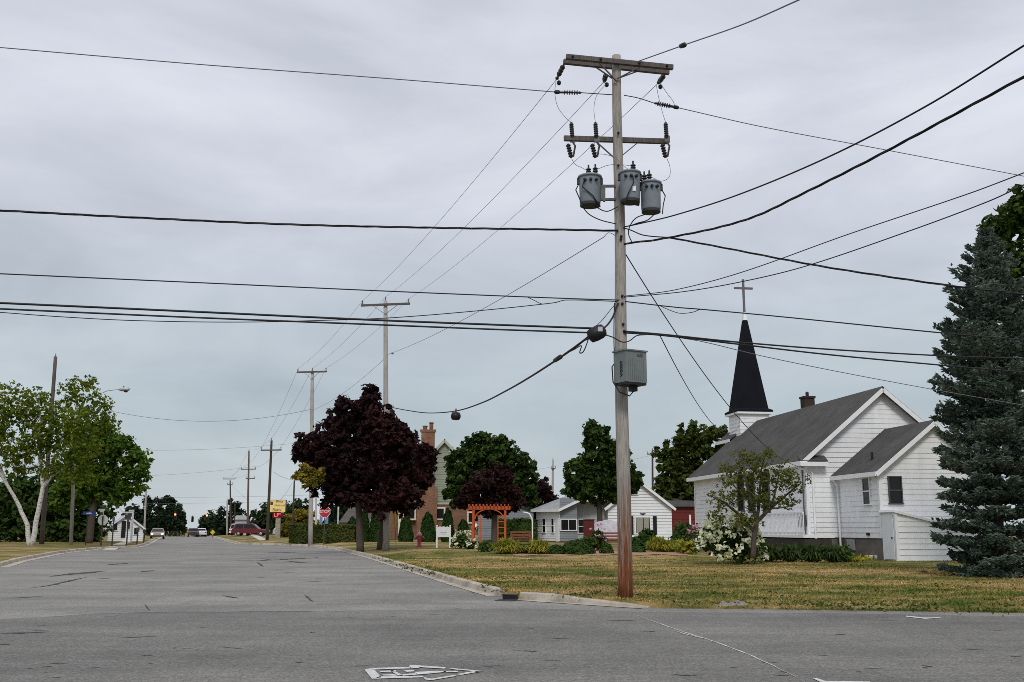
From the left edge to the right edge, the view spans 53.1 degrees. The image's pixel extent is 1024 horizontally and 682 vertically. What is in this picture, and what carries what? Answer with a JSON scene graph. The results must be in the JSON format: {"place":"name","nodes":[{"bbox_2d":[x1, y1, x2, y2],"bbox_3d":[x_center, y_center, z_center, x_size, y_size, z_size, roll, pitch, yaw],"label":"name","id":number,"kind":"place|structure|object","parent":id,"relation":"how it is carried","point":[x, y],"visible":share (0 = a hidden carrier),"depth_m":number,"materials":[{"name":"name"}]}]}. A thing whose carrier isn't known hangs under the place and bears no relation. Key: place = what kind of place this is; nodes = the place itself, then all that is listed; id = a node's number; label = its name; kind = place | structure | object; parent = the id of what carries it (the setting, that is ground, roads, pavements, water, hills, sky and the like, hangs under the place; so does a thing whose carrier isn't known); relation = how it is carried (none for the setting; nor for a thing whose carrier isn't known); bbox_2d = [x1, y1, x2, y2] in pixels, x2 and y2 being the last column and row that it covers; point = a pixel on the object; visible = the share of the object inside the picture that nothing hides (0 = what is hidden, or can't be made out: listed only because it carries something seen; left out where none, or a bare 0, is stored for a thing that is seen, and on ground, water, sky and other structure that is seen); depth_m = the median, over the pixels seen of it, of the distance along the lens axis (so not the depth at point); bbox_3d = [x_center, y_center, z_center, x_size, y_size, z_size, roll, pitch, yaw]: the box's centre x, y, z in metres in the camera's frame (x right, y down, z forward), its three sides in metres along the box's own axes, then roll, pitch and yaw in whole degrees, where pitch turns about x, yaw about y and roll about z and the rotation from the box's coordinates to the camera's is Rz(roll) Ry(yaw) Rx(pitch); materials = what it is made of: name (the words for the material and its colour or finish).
{"place":"outdoors","nodes":[
{"label":"outdoors","id":0,"kind":"place"},
{"bbox_2d":[0,536,155,561],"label":"grass verge","id":1,"kind":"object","parent":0,"point":[10,550],"depth_m":74.86,"materials":[{"name":"green plant"}]},
{"bbox_2d":[39,355,56,543],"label":"utility pole","id":2,"kind":"object","parent":1,"relation":"on","point":[43,522],"visible":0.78,"depth_m":85.03,"materials":[{"name":"grey wood"}]},
{"bbox_2d":[0,467,118,541],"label":"hedge","id":3,"kind":"object","parent":1,"relation":"on","point":[27,493],"visible":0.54,"depth_m":98.66,"materials":[{"name":"green plant"}]},
{"bbox_2d":[0,374,121,545],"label":"birch tree","id":4,"kind":"object","parent":1,"relation":"on","point":[79,436],"visible":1,"depth_m":78.35,"materials":[{"name":"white plant"}]},
{"bbox_2d":[69,386,129,544],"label":"street lamp","id":5,"kind":"object","parent":1,"relation":"on","point":[125,389],"visible":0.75,"depth_m":80.90,"materials":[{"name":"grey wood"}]},
{"bbox_2d":[47,419,154,542],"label":"maple tree","id":6,"kind":"object","parent":1,"relation":"on","point":[115,488],"visible":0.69,"depth_m":90.59,"materials":[{"name":"green plant"}]},
{"bbox_2d":[105,513,145,540],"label":"white shop","id":7,"kind":"structure","parent":1,"relation":"on","point":[120,529],"depth_m":106.04},
{"bbox_2d":[121,495,158,535],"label":"street tree","id":8,"kind":"object","parent":1,"relation":"on","point":[139,513],"visible":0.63,"depth_m":182.12,"materials":[{"name":"green plant"}]},
{"bbox_2d":[148,496,172,535],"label":"street tree","id":9,"kind":"object","parent":1,"relation":"on","point":[161,521],"visible":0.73,"depth_m":196.79,"materials":[{"name":"green plant"}]},
{"bbox_2d":[103,529,475,536],"bbox_3d":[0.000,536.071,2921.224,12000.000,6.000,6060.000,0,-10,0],"label":"ground","id":10,"kind":"structure","parent":0,"point":[185,534],"depth_m":962.51,"materials":[{"name":"grey asphalt"}]},
{"bbox_2d":[162,495,180,536],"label":"street tree","id":11,"kind":"object","parent":10,"relation":"on","point":[172,507],"visible":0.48,"depth_m":201.59,"materials":[{"name":"green plant"}]},
{"bbox_2d":[165,504,187,536],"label":"street tree","id":12,"kind":"object","parent":10,"relation":"on","point":[181,524],"visible":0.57,"depth_m":211.27,"materials":[{"name":"green plant"}]},
{"bbox_2d":[389,422,477,539],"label":"brick house","id":13,"kind":"structure","parent":0,"point":[435,506],"depth_m":104.61,"materials":[{"name":"brown brick"}]},
{"bbox_2d":[478,506,533,539],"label":"grey garage","id":14,"kind":"structure","parent":0,"point":[485,529],"depth_m":102.43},
{"bbox_2d":[0,608,1023,681],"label":"cross road","id":15,"kind":"structure","parent":0,"point":[594,646],"depth_m":13.50,"materials":[{"name":"grey asphalt"}]},
{"bbox_2d":[365,616,940,681],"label":"road markings","id":16,"kind":"object","parent":15,"relation":"on","point":[372,673],"visible":1,"depth_m":11.03,"materials":[{"name":"paint"}]},
{"bbox_2d":[0,537,1023,618],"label":"road","id":17,"kind":"structure","parent":0,"point":[201,574],"depth_m":27.70,"materials":[{"name":"grey asphalt"}]},
{"bbox_2d":[0,537,160,566],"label":"kerb","id":18,"kind":"structure","parent":17,"relation":"on","point":[12,562],"depth_m":58.86,"materials":[{"name":"concrete"}]},
{"bbox_2d":[197,509,218,536],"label":"street tree","id":19,"kind":"object","parent":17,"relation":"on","point":[207,525],"visible":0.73,"depth_m":225.76,"materials":[{"name":"green plant"}]},
{"bbox_2d":[290,462,354,502],"bbox_3d":[-10.515,10.055,61.388,1.599,5.254,8.024,-4,-11,23],"label":"yellowing maple tree","id":20,"kind":"object","parent":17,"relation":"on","point":[314,478],"visible":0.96,"depth_m":58.60,"materials":[{"name":"yellow plant"}]},
{"bbox_2d":[206,536,503,595],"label":"kerb","id":21,"kind":"structure","parent":17,"relation":"on","point":[469,585],"depth_m":33.73,"materials":[{"name":"concrete"}]},
{"bbox_2d":[11,551,931,677],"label":"road cracks","id":22,"kind":"object","parent":17,"relation":"on","point":[244,611],"visible":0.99,"depth_m":20.52,"materials":[{"name":"grey asphalt"}]},
{"bbox_2d":[518,592,650,608],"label":"kerb","id":23,"kind":"structure","parent":17,"relation":"on","point":[541,597],"depth_m":21.24,"materials":[{"name":"concrete"}]},
{"bbox_2d":[0,0,1023,528],"label":"sky","id":24,"kind":"structure","parent":0,"point":[82,134],"materials":[{"name":"grey"}]},
{"bbox_2d":[529,484,675,541],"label":"white house","id":25,"kind":"structure","parent":0,"point":[651,509],"depth_m":86.97,"materials":[{"name":"grey wood"}]},
{"bbox_2d":[560,519,576,530],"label":"window","id":26,"kind":"structure","parent":25,"relation":"in","point":[565,524],"depth_m":85.83,"materials":[{"name":"white paint"}]},
{"bbox_2d":[634,516,650,533],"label":"window","id":27,"kind":"structure","parent":25,"relation":"in","point":[640,522],"depth_m":86.78,"materials":[{"name":"white paint"}]},
{"bbox_2d":[209,535,1023,616],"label":"lawn","id":28,"kind":"structure","parent":0,"point":[396,544],"depth_m":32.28,"materials":[{"name":"green plant"}]},
{"bbox_2d":[212,505,233,534],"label":"street tree","id":29,"kind":"object","parent":28,"relation":"on","point":[220,521],"visible":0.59,"depth_m":220.81,"materials":[{"name":"green plant"}]},
{"bbox_2d":[231,523,269,535],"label":"parked car","id":30,"kind":"object","parent":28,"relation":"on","point":[239,529],"visible":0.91,"depth_m":146.71,"materials":[{"name":"red metal"}]},
{"bbox_2d":[244,502,283,534],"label":"street tree","id":31,"kind":"object","parent":28,"relation":"on","point":[259,517],"visible":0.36,"depth_m":196.21,"materials":[{"name":"green plant"}]},
{"bbox_2d":[261,438,281,539],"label":"utility pole","id":32,"kind":"object","parent":28,"relation":"on","point":[268,499],"visible":0.97,"depth_m":102.93,"materials":[{"name":"brown wood"}]},
{"bbox_2d":[270,500,286,537],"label":"bank sign","id":33,"kind":"object","parent":28,"relation":"on","point":[278,509],"visible":0.96,"depth_m":122.15,"materials":[{"name":"yellow paint"}]},
{"bbox_2d":[269,497,308,534],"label":"street tree","id":34,"kind":"object","parent":28,"relation":"on","point":[298,503],"visible":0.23,"depth_m":186.85,"materials":[{"name":"green plant"}]},
{"bbox_2d":[280,508,323,536],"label":"yellow green tree","id":35,"kind":"object","parent":28,"relation":"on","point":[300,515],"visible":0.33,"depth_m":125.24,"materials":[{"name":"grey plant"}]},
{"bbox_2d":[297,368,326,545],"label":"utility pole","id":36,"kind":"object","parent":28,"relation":"on","point":[310,524],"visible":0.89,"depth_m":85.01,"materials":[{"name":"grey wood"}]},
{"bbox_2d":[288,523,355,543],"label":"trimmed hedge","id":37,"kind":"object","parent":28,"relation":"on","point":[298,532],"visible":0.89,"depth_m":86.71,"materials":[{"name":"green plant"}]},
{"bbox_2d":[289,383,386,551],"bbox_3d":[-10.162,7.619,61.721,6.520,10.190,3.954,0,-10,0],"label":"purple maple tree","id":38,"kind":"object","parent":28,"relation":"on","point":[337,460],"visible":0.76,"depth_m":61.10,"materials":[{"name":"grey plant"}]},
{"bbox_2d":[338,507,371,525],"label":"brown roof cottage","id":39,"kind":"structure","parent":28,"relation":"on","point":[348,515],"depth_m":121.01,"materials":[{"name":"grey"}]},
{"bbox_2d":[369,510,380,541],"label":"clipped evergreen","id":40,"kind":"object","parent":28,"relation":"on","point":[374,529],"visible":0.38,"depth_m":88.06,"materials":[{"name":"green plant"}]},
{"bbox_2d":[361,297,409,550],"bbox_3d":[-7.817,4.906,62.090,3.034,15.582,0.448,0,-10,0],"label":"utility pole","id":41,"kind":"object","parent":28,"relation":"on","point":[386,538],"visible":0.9,"depth_m":62.60,"materials":[{"name":"grey wood"}]},
{"bbox_2d":[351,400,441,549],"bbox_3d":[-6.620,8.216,61.897,4.948,8.944,7.340,-4,-11,23],"label":"purple maple tree","id":42,"kind":"object","parent":28,"relation":"on","point":[401,466],"visible":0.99,"depth_m":59.63,"materials":[{"name":"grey plant"}]},
{"bbox_2d":[397,516,413,541],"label":"clipped evergreen","id":43,"kind":"object","parent":28,"relation":"on","point":[406,533],"visible":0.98,"depth_m":88.10,"materials":[{"name":"green plant"}]},
{"bbox_2d":[420,511,435,541],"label":"clipped evergreen","id":44,"kind":"object","parent":28,"relation":"on","point":[427,531],"visible":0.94,"depth_m":88.10,"materials":[{"name":"green plant"}]},
{"bbox_2d":[436,525,450,547],"bbox_3d":[-4.242,12.099,63.358,0.909,1.429,0.100,0,-10,0],"label":"white signboard","id":45,"kind":"object","parent":28,"relation":"on","point":[443,531],"visible":0.95,"depth_m":63.36,"materials":[{"name":"paint"}]},
{"bbox_2d":[440,507,454,541],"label":"clipped evergreen","id":46,"kind":"object","parent":28,"relation":"on","point":[447,518],"visible":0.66,"depth_m":88.29,"materials":[{"name":"green plant"}]},
{"bbox_2d":[450,529,471,548],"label":"white flower plant","id":47,"kind":"object","parent":28,"relation":"on","point":[457,539],"visible":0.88,"depth_m":60.65,"materials":[{"name":"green plant"}]},
{"bbox_2d":[468,504,509,548],"bbox_3d":[-1.339,10.959,60.516,2.492,2.582,1.700,0,-10,0],"label":"garden arbor","id":48,"kind":"object","parent":28,"relation":"on","point":[473,508],"visible":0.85,"depth_m":60.04,"materials":[{"name":"orange wood"}]},
{"bbox_2d":[441,431,541,531],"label":"round maple tree","id":49,"kind":"object","parent":28,"relation":"on","point":[484,451],"visible":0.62,"depth_m":90.52,"materials":[{"name":"green plant"}]},
{"bbox_2d":[454,461,528,543],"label":"red leaf tree","id":50,"kind":"object","parent":28,"relation":"on","point":[498,479],"visible":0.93,"depth_m":78.61,"materials":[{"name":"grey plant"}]},
{"bbox_2d":[498,517,538,541],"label":"hedge","id":51,"kind":"object","parent":28,"relation":"on","point":[520,524],"visible":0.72,"depth_m":87.96,"materials":[{"name":"green plant"}]},
{"bbox_2d":[523,476,559,518],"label":"purple leaf tree","id":52,"kind":"object","parent":28,"relation":"on","point":[545,495],"visible":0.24,"depth_m":110.13,"materials":[{"name":"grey plant"}]},
{"bbox_2d":[492,548,686,555],"bbox_3d":[4.449,11.648,56.871,11.552,0.183,14.473,0,-10,0],"label":"mulch bed","id":53,"kind":"object","parent":28,"relation":"on","point":[647,552],"visible":0.3,"depth_m":51.68,"materials":[{"name":"brown soil"}]},
{"bbox_2d":[489,537,525,553],"bbox_3d":[-0.200,10.463,52.508,2.446,0.870,2.650,0,-10,0],"label":"daylily plant","id":54,"kind":"object","parent":53,"relation":"on","point":[504,546],"visible":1,"depth_m":52.11,"materials":[{"name":"yellow plant"}]},
{"bbox_2d":[524,538,551,553],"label":"daylily plant","id":55,"kind":"object","parent":53,"relation":"on","point":[538,546],"visible":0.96,"depth_m":52.05,"materials":[{"name":"yellow plant"}]},
{"bbox_2d":[562,539,595,554],"bbox_3d":[3.291,10.465,51.976,1.843,0.863,1.826,-9,-14,42],"label":"mounded bush","id":56,"kind":"object","parent":53,"relation":"on","point":[578,546],"visible":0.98,"depth_m":51.42,"materials":[{"name":"green plant"}]},
{"bbox_2d":[589,522,607,549],"bbox_3d":[4.600,10.484,55.079,0.965,1.517,1.153,8,-13,-36],"label":"rose bush","id":57,"kind":"object","parent":53,"relation":"on","point":[598,534],"visible":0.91,"depth_m":54.90,"materials":[{"name":"green plant"}]},
{"bbox_2d":[583,519,616,537],"bbox_3d":[5.124,10.768,56.993,2.325,1.659,0.560,0,-10,0],"label":"memorial panel","id":58,"kind":"object","parent":53,"relation":"on","point":[609,525],"visible":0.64,"depth_m":56.94,"materials":[{"name":"white stone"}]},
{"bbox_2d":[632,536,646,551],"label":"mounded bush","id":59,"kind":"object","parent":53,"relation":"on","point":[638,544],"visible":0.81,"depth_m":53.16,"materials":[{"name":"green plant"}]},
{"bbox_2d":[645,536,675,551],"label":"daylily plant","id":60,"kind":"object","parent":53,"relation":"on","point":[659,543],"visible":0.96,"depth_m":54.58,"materials":[{"name":"yellow plant"}]},
{"bbox_2d":[670,538,696,553],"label":"plant","id":61,"kind":"object","parent":53,"relation":"on","point":[684,547],"visible":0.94,"depth_m":52.67,"materials":[{"name":"yellow plant"}]},
{"bbox_2d":[559,418,644,521],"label":"dense maple tree","id":62,"kind":"object","parent":28,"relation":"on","point":[590,480],"visible":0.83,"depth_m":76.75,"materials":[{"name":"green plant"}]},
{"bbox_2d":[563,54,673,597],"bbox_3d":[2.430,-0.538,22.167,2.490,12.159,0.597,2,-10,-8],"label":"utility pole","id":63,"kind":"object","parent":28,"relation":"on","point":[616,64],"visible":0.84,"depth_m":22.35,"materials":[{"name":"brown wood"}]},
{"bbox_2d":[0,209,617,231],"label":"overhead wire","id":64,"kind":"object","parent":63,"relation":"attached to","point":[293,224],"visible":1,"depth_m":21.21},
{"bbox_2d":[0,300,617,322],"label":"overhead wire","id":65,"kind":"object","parent":63,"relation":"attached to","point":[302,320],"visible":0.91,"depth_m":21.79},
{"bbox_2d":[0,273,618,300],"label":"overhead wire","id":66,"kind":"object","parent":63,"relation":"attached to","point":[303,287],"visible":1,"depth_m":21.32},
{"bbox_2d":[575,164,602,208],"bbox_3d":[1.722,-3.417,22.652,0.557,1.048,0.585,-7,-12,33],"label":"transformer","id":67,"kind":"object","parent":63,"relation":"attached to","point":[589,183],"visible":1,"depth_m":22.48,"materials":[{"name":"metal"}]},
{"bbox_2d":[587,324,606,341],"bbox_3d":[1.815,-0.164,21.930,0.427,0.398,0.321,0,-10,0],"label":"splice box","id":68,"kind":"object","parent":63,"relation":"attached to","point":[596,333],"visible":1,"depth_m":21.81,"materials":[{"name":"black paint"}]},
{"bbox_2d":[0,308,586,332],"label":"overhead wire","id":69,"kind":"object","parent":68,"relation":"attached to","point":[288,321],"visible":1,"depth_m":21.14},
{"bbox_2d":[0,302,591,328],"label":"overhead wire","id":70,"kind":"object","parent":68,"relation":"attached to","point":[213,312],"visible":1,"depth_m":21.16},
{"bbox_2d":[390,336,587,412],"bbox_3d":[-2.737,2.078,42.047,0.655,3.450,41.228,2,-11,-12],"label":"telecom cable","id":71,"kind":"object","parent":68,"relation":"attached to","point":[546,366],"visible":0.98,"depth_m":29.74,"materials":[{"name":"black rubber"}]},
{"bbox_2d":[611,348,647,396],"bbox_3d":[2.476,0.691,21.594,0.649,0.969,0.470,6,-12,-30],"label":"pole cabinet","id":72,"kind":"object","parent":63,"relation":"attached to","point":[630,369],"visible":1,"depth_m":21.47,"materials":[{"name":"grey metal"}]},
{"bbox_2d":[618,161,641,205],"bbox_3d":[2.576,-3.451,22.334,0.525,1.048,0.544,0,-10,0],"label":"transformer","id":73,"kind":"object","parent":63,"relation":"attached to","point":[630,179],"visible":1,"depth_m":22.18,"materials":[{"name":"metal"}]},
{"bbox_2d":[624,95,654,103],"bbox_3d":[2.902,-5.495,23.266,0.858,0.061,0.031,5,-12,-27],"label":"overhead wire","id":74,"kind":"object","parent":63,"relation":"attached to","point":[639,98],"visible":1,"depth_m":23.27,"materials":[{"name":"grey metal"}]},
{"bbox_2d":[654,101,678,108],"bbox_3d":[3.550,-5.409,23.503,0.592,0.154,0.108,2,-10,-11],"label":"strain insulator","id":75,"kind":"object","parent":74,"relation":"attached to","point":[667,105],"visible":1,"depth_m":23.48,"materials":[{"name":"ceramic"}]},
{"bbox_2d":[679,108,1021,175],"bbox_3d":[15.707,-4.087,27.694,25.349,1.056,0.227,4,-11,-19],"label":"overhead wire","id":76,"kind":"object","parent":75,"relation":"attached to","point":[846,142],"visible":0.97,"depth_m":25.19,"materials":[{"name":"black metal"}]},
{"bbox_2d":[640,170,665,214],"bbox_3d":[3.040,-3.247,22.415,0.527,1.035,0.545,8,-13,-36],"label":"transformer","id":77,"kind":"object","parent":63,"relation":"attached to","point":[651,189],"visible":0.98,"depth_m":22.26,"materials":[{"name":"metal"}]},
{"bbox_2d":[660,122,669,157],"bbox_3d":[3.430,-4.484,22.987,0.228,0.856,0.360,-1,-10,6],"label":"fuse cutout","id":78,"kind":"object","parent":63,"relation":"attached to","point":[665,154],"visible":1,"depth_m":22.88,"materials":[{"name":"ceramic"}]},
{"bbox_2d":[626,255,797,466],"bbox_3d":[8.193,2.079,36.191,0.028,3.092,30.796,-4,-11,22],"label":"overhead wire","id":79,"kind":"object","parent":63,"relation":"attached to","point":[691,355],"visible":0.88,"depth_m":28.02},
{"bbox_2d":[639,0,799,60],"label":"overhead wire","id":80,"kind":"object","parent":63,"relation":"attached to","point":[727,29],"visible":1,"depth_m":18.64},
{"bbox_2d":[624,75,1023,244],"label":"overhead wire","id":81,"kind":"object","parent":63,"relation":"attached to","point":[893,147],"visible":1,"depth_m":16.88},
{"bbox_2d":[624,45,1023,226],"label":"overhead wire","id":82,"kind":"object","parent":63,"relation":"attached to","point":[973,77],"visible":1,"depth_m":16.43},
{"bbox_2d":[624,332,1023,372],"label":"overhead wire","id":83,"kind":"object","parent":63,"relation":"attached to","point":[822,353],"visible":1,"depth_m":23.77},
{"bbox_2d":[682,338,1023,405],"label":"overhead wire","id":84,"kind":"object","parent":83,"relation":"attached to","point":[849,373],"visible":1,"depth_m":25.04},
{"bbox_2d":[624,184,1023,297],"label":"overhead wire","id":85,"kind":"object","parent":63,"relation":"attached to","point":[840,254],"visible":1,"depth_m":19.06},
{"bbox_2d":[624,172,1023,296],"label":"overhead wire","id":86,"kind":"object","parent":63,"relation":"attached to","point":[842,236],"visible":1,"depth_m":18.34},
{"bbox_2d":[625,301,1023,339],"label":"overhead wire","id":87,"kind":"object","parent":63,"relation":"attached to","point":[831,321],"visible":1,"depth_m":20.28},
{"bbox_2d":[626,331,1023,358],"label":"overhead wire","id":88,"kind":"object","parent":63,"relation":"attached to","point":[825,348],"visible":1,"depth_m":23.88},
{"bbox_2d":[670,238,1023,294],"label":"overhead wire","id":89,"kind":"object","parent":63,"relation":"attached to","point":[955,286],"visible":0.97,"depth_m":20.00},
{"bbox_2d":[661,496,694,532],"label":"red shed","id":90,"kind":"structure","parent":28,"relation":"on","point":[684,512],"depth_m":90.63,"materials":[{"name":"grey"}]},
{"bbox_2d":[668,521,700,540],"bbox_3d":[10.507,11.594,61.033,2.050,1.759,2.974,-7,-13,34],"label":"tall garden plant","id":91,"kind":"object","parent":28,"relation":"on","point":[681,528],"visible":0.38,"depth_m":60.44,"materials":[{"name":"green plant"}]},
{"bbox_2d":[650,419,728,499],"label":"broad maple tree","id":92,"kind":"object","parent":28,"relation":"on","point":[694,442],"visible":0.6,"depth_m":94.74,"materials":[{"name":"green plant"}]},
{"bbox_2d":[691,511,770,563],"bbox_3d":[8.671,7.887,40.645,3.010,2.327,3.014,0,-10,0],"label":"hydrangea bush","id":93,"kind":"object","parent":28,"relation":"on","point":[735,544],"visible":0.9,"depth_m":40.19,"materials":[{"name":"white plant"}]},
{"bbox_2d":[705,445,811,558],"bbox_3d":[9.492,6.190,39.571,4.253,4.361,1.979,0,-10,0],"label":"crabapple tree","id":94,"kind":"object","parent":28,"relation":"on","point":[746,521],"visible":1,"depth_m":39.50,"materials":[{"name":"green plant"}]},
{"bbox_2d":[777,543,803,561],"bbox_3d":[11.589,8.794,42.673,1.477,0.816,1.464,4,-11,-22],"label":"foundation plant","id":95,"kind":"object","parent":28,"relation":"on","point":[790,554],"visible":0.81,"depth_m":42.45,"materials":[{"name":"green plant"}]},
{"bbox_2d":[798,544,825,561],"bbox_3d":[12.544,8.805,42.671,1.533,0.818,1.549,0,-10,0],"label":"foundation plant","id":96,"kind":"object","parent":28,"relation":"on","point":[813,554],"visible":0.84,"depth_m":42.47,"materials":[{"name":"green plant"}]},
{"bbox_2d":[822,543,846,562],"bbox_3d":[13.344,8.809,42.687,1.497,0.836,1.395,0,-10,0],"label":"foundation plant","id":97,"kind":"object","parent":28,"relation":"on","point":[833,554],"visible":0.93,"depth_m":42.46,"materials":[{"name":"green plant"}]},
{"bbox_2d":[686,279,988,560],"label":"church","id":98,"kind":"structure","parent":28,"relation":"on","point":[866,461],"depth_m":49.60,"materials":[{"name":"white wood"}]},
{"bbox_2d":[927,226,1023,578],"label":"spruce tree","id":99,"kind":"object","parent":28,"relation":"on","point":[987,428],"visible":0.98,"depth_m":30.48,"materials":[{"name":"green plant"}]},
{"bbox_2d":[976,184,1023,406],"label":"tall broadleaf tree","id":100,"kind":"object","parent":28,"relation":"on","point":[1008,226],"visible":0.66,"depth_m":37.13,"materials":[{"name":"green plant"}]},
{"bbox_3d":[1.908,-5.558,23.018,0.712,0.022,0.120,0,-10,0],"label":"overhead wire","id":101,"kind":"object","parent":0,"visible":0},
{"bbox_2d":[554,90,580,94],"bbox_3d":[1.249,-5.576,22.970,0.609,0.119,0.110,0,-10,0],"label":"strain insulator","id":102,"kind":"object","parent":101,"relation":"attached to","point":[564,92],"visible":1,"depth_m":22.94,"materials":[{"name":"ceramic"}]},
{"bbox_2d":[0,47,553,91],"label":"overhead wire","id":103,"kind":"object","parent":102,"relation":"attached to","point":[275,70],"visible":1,"depth_m":22.43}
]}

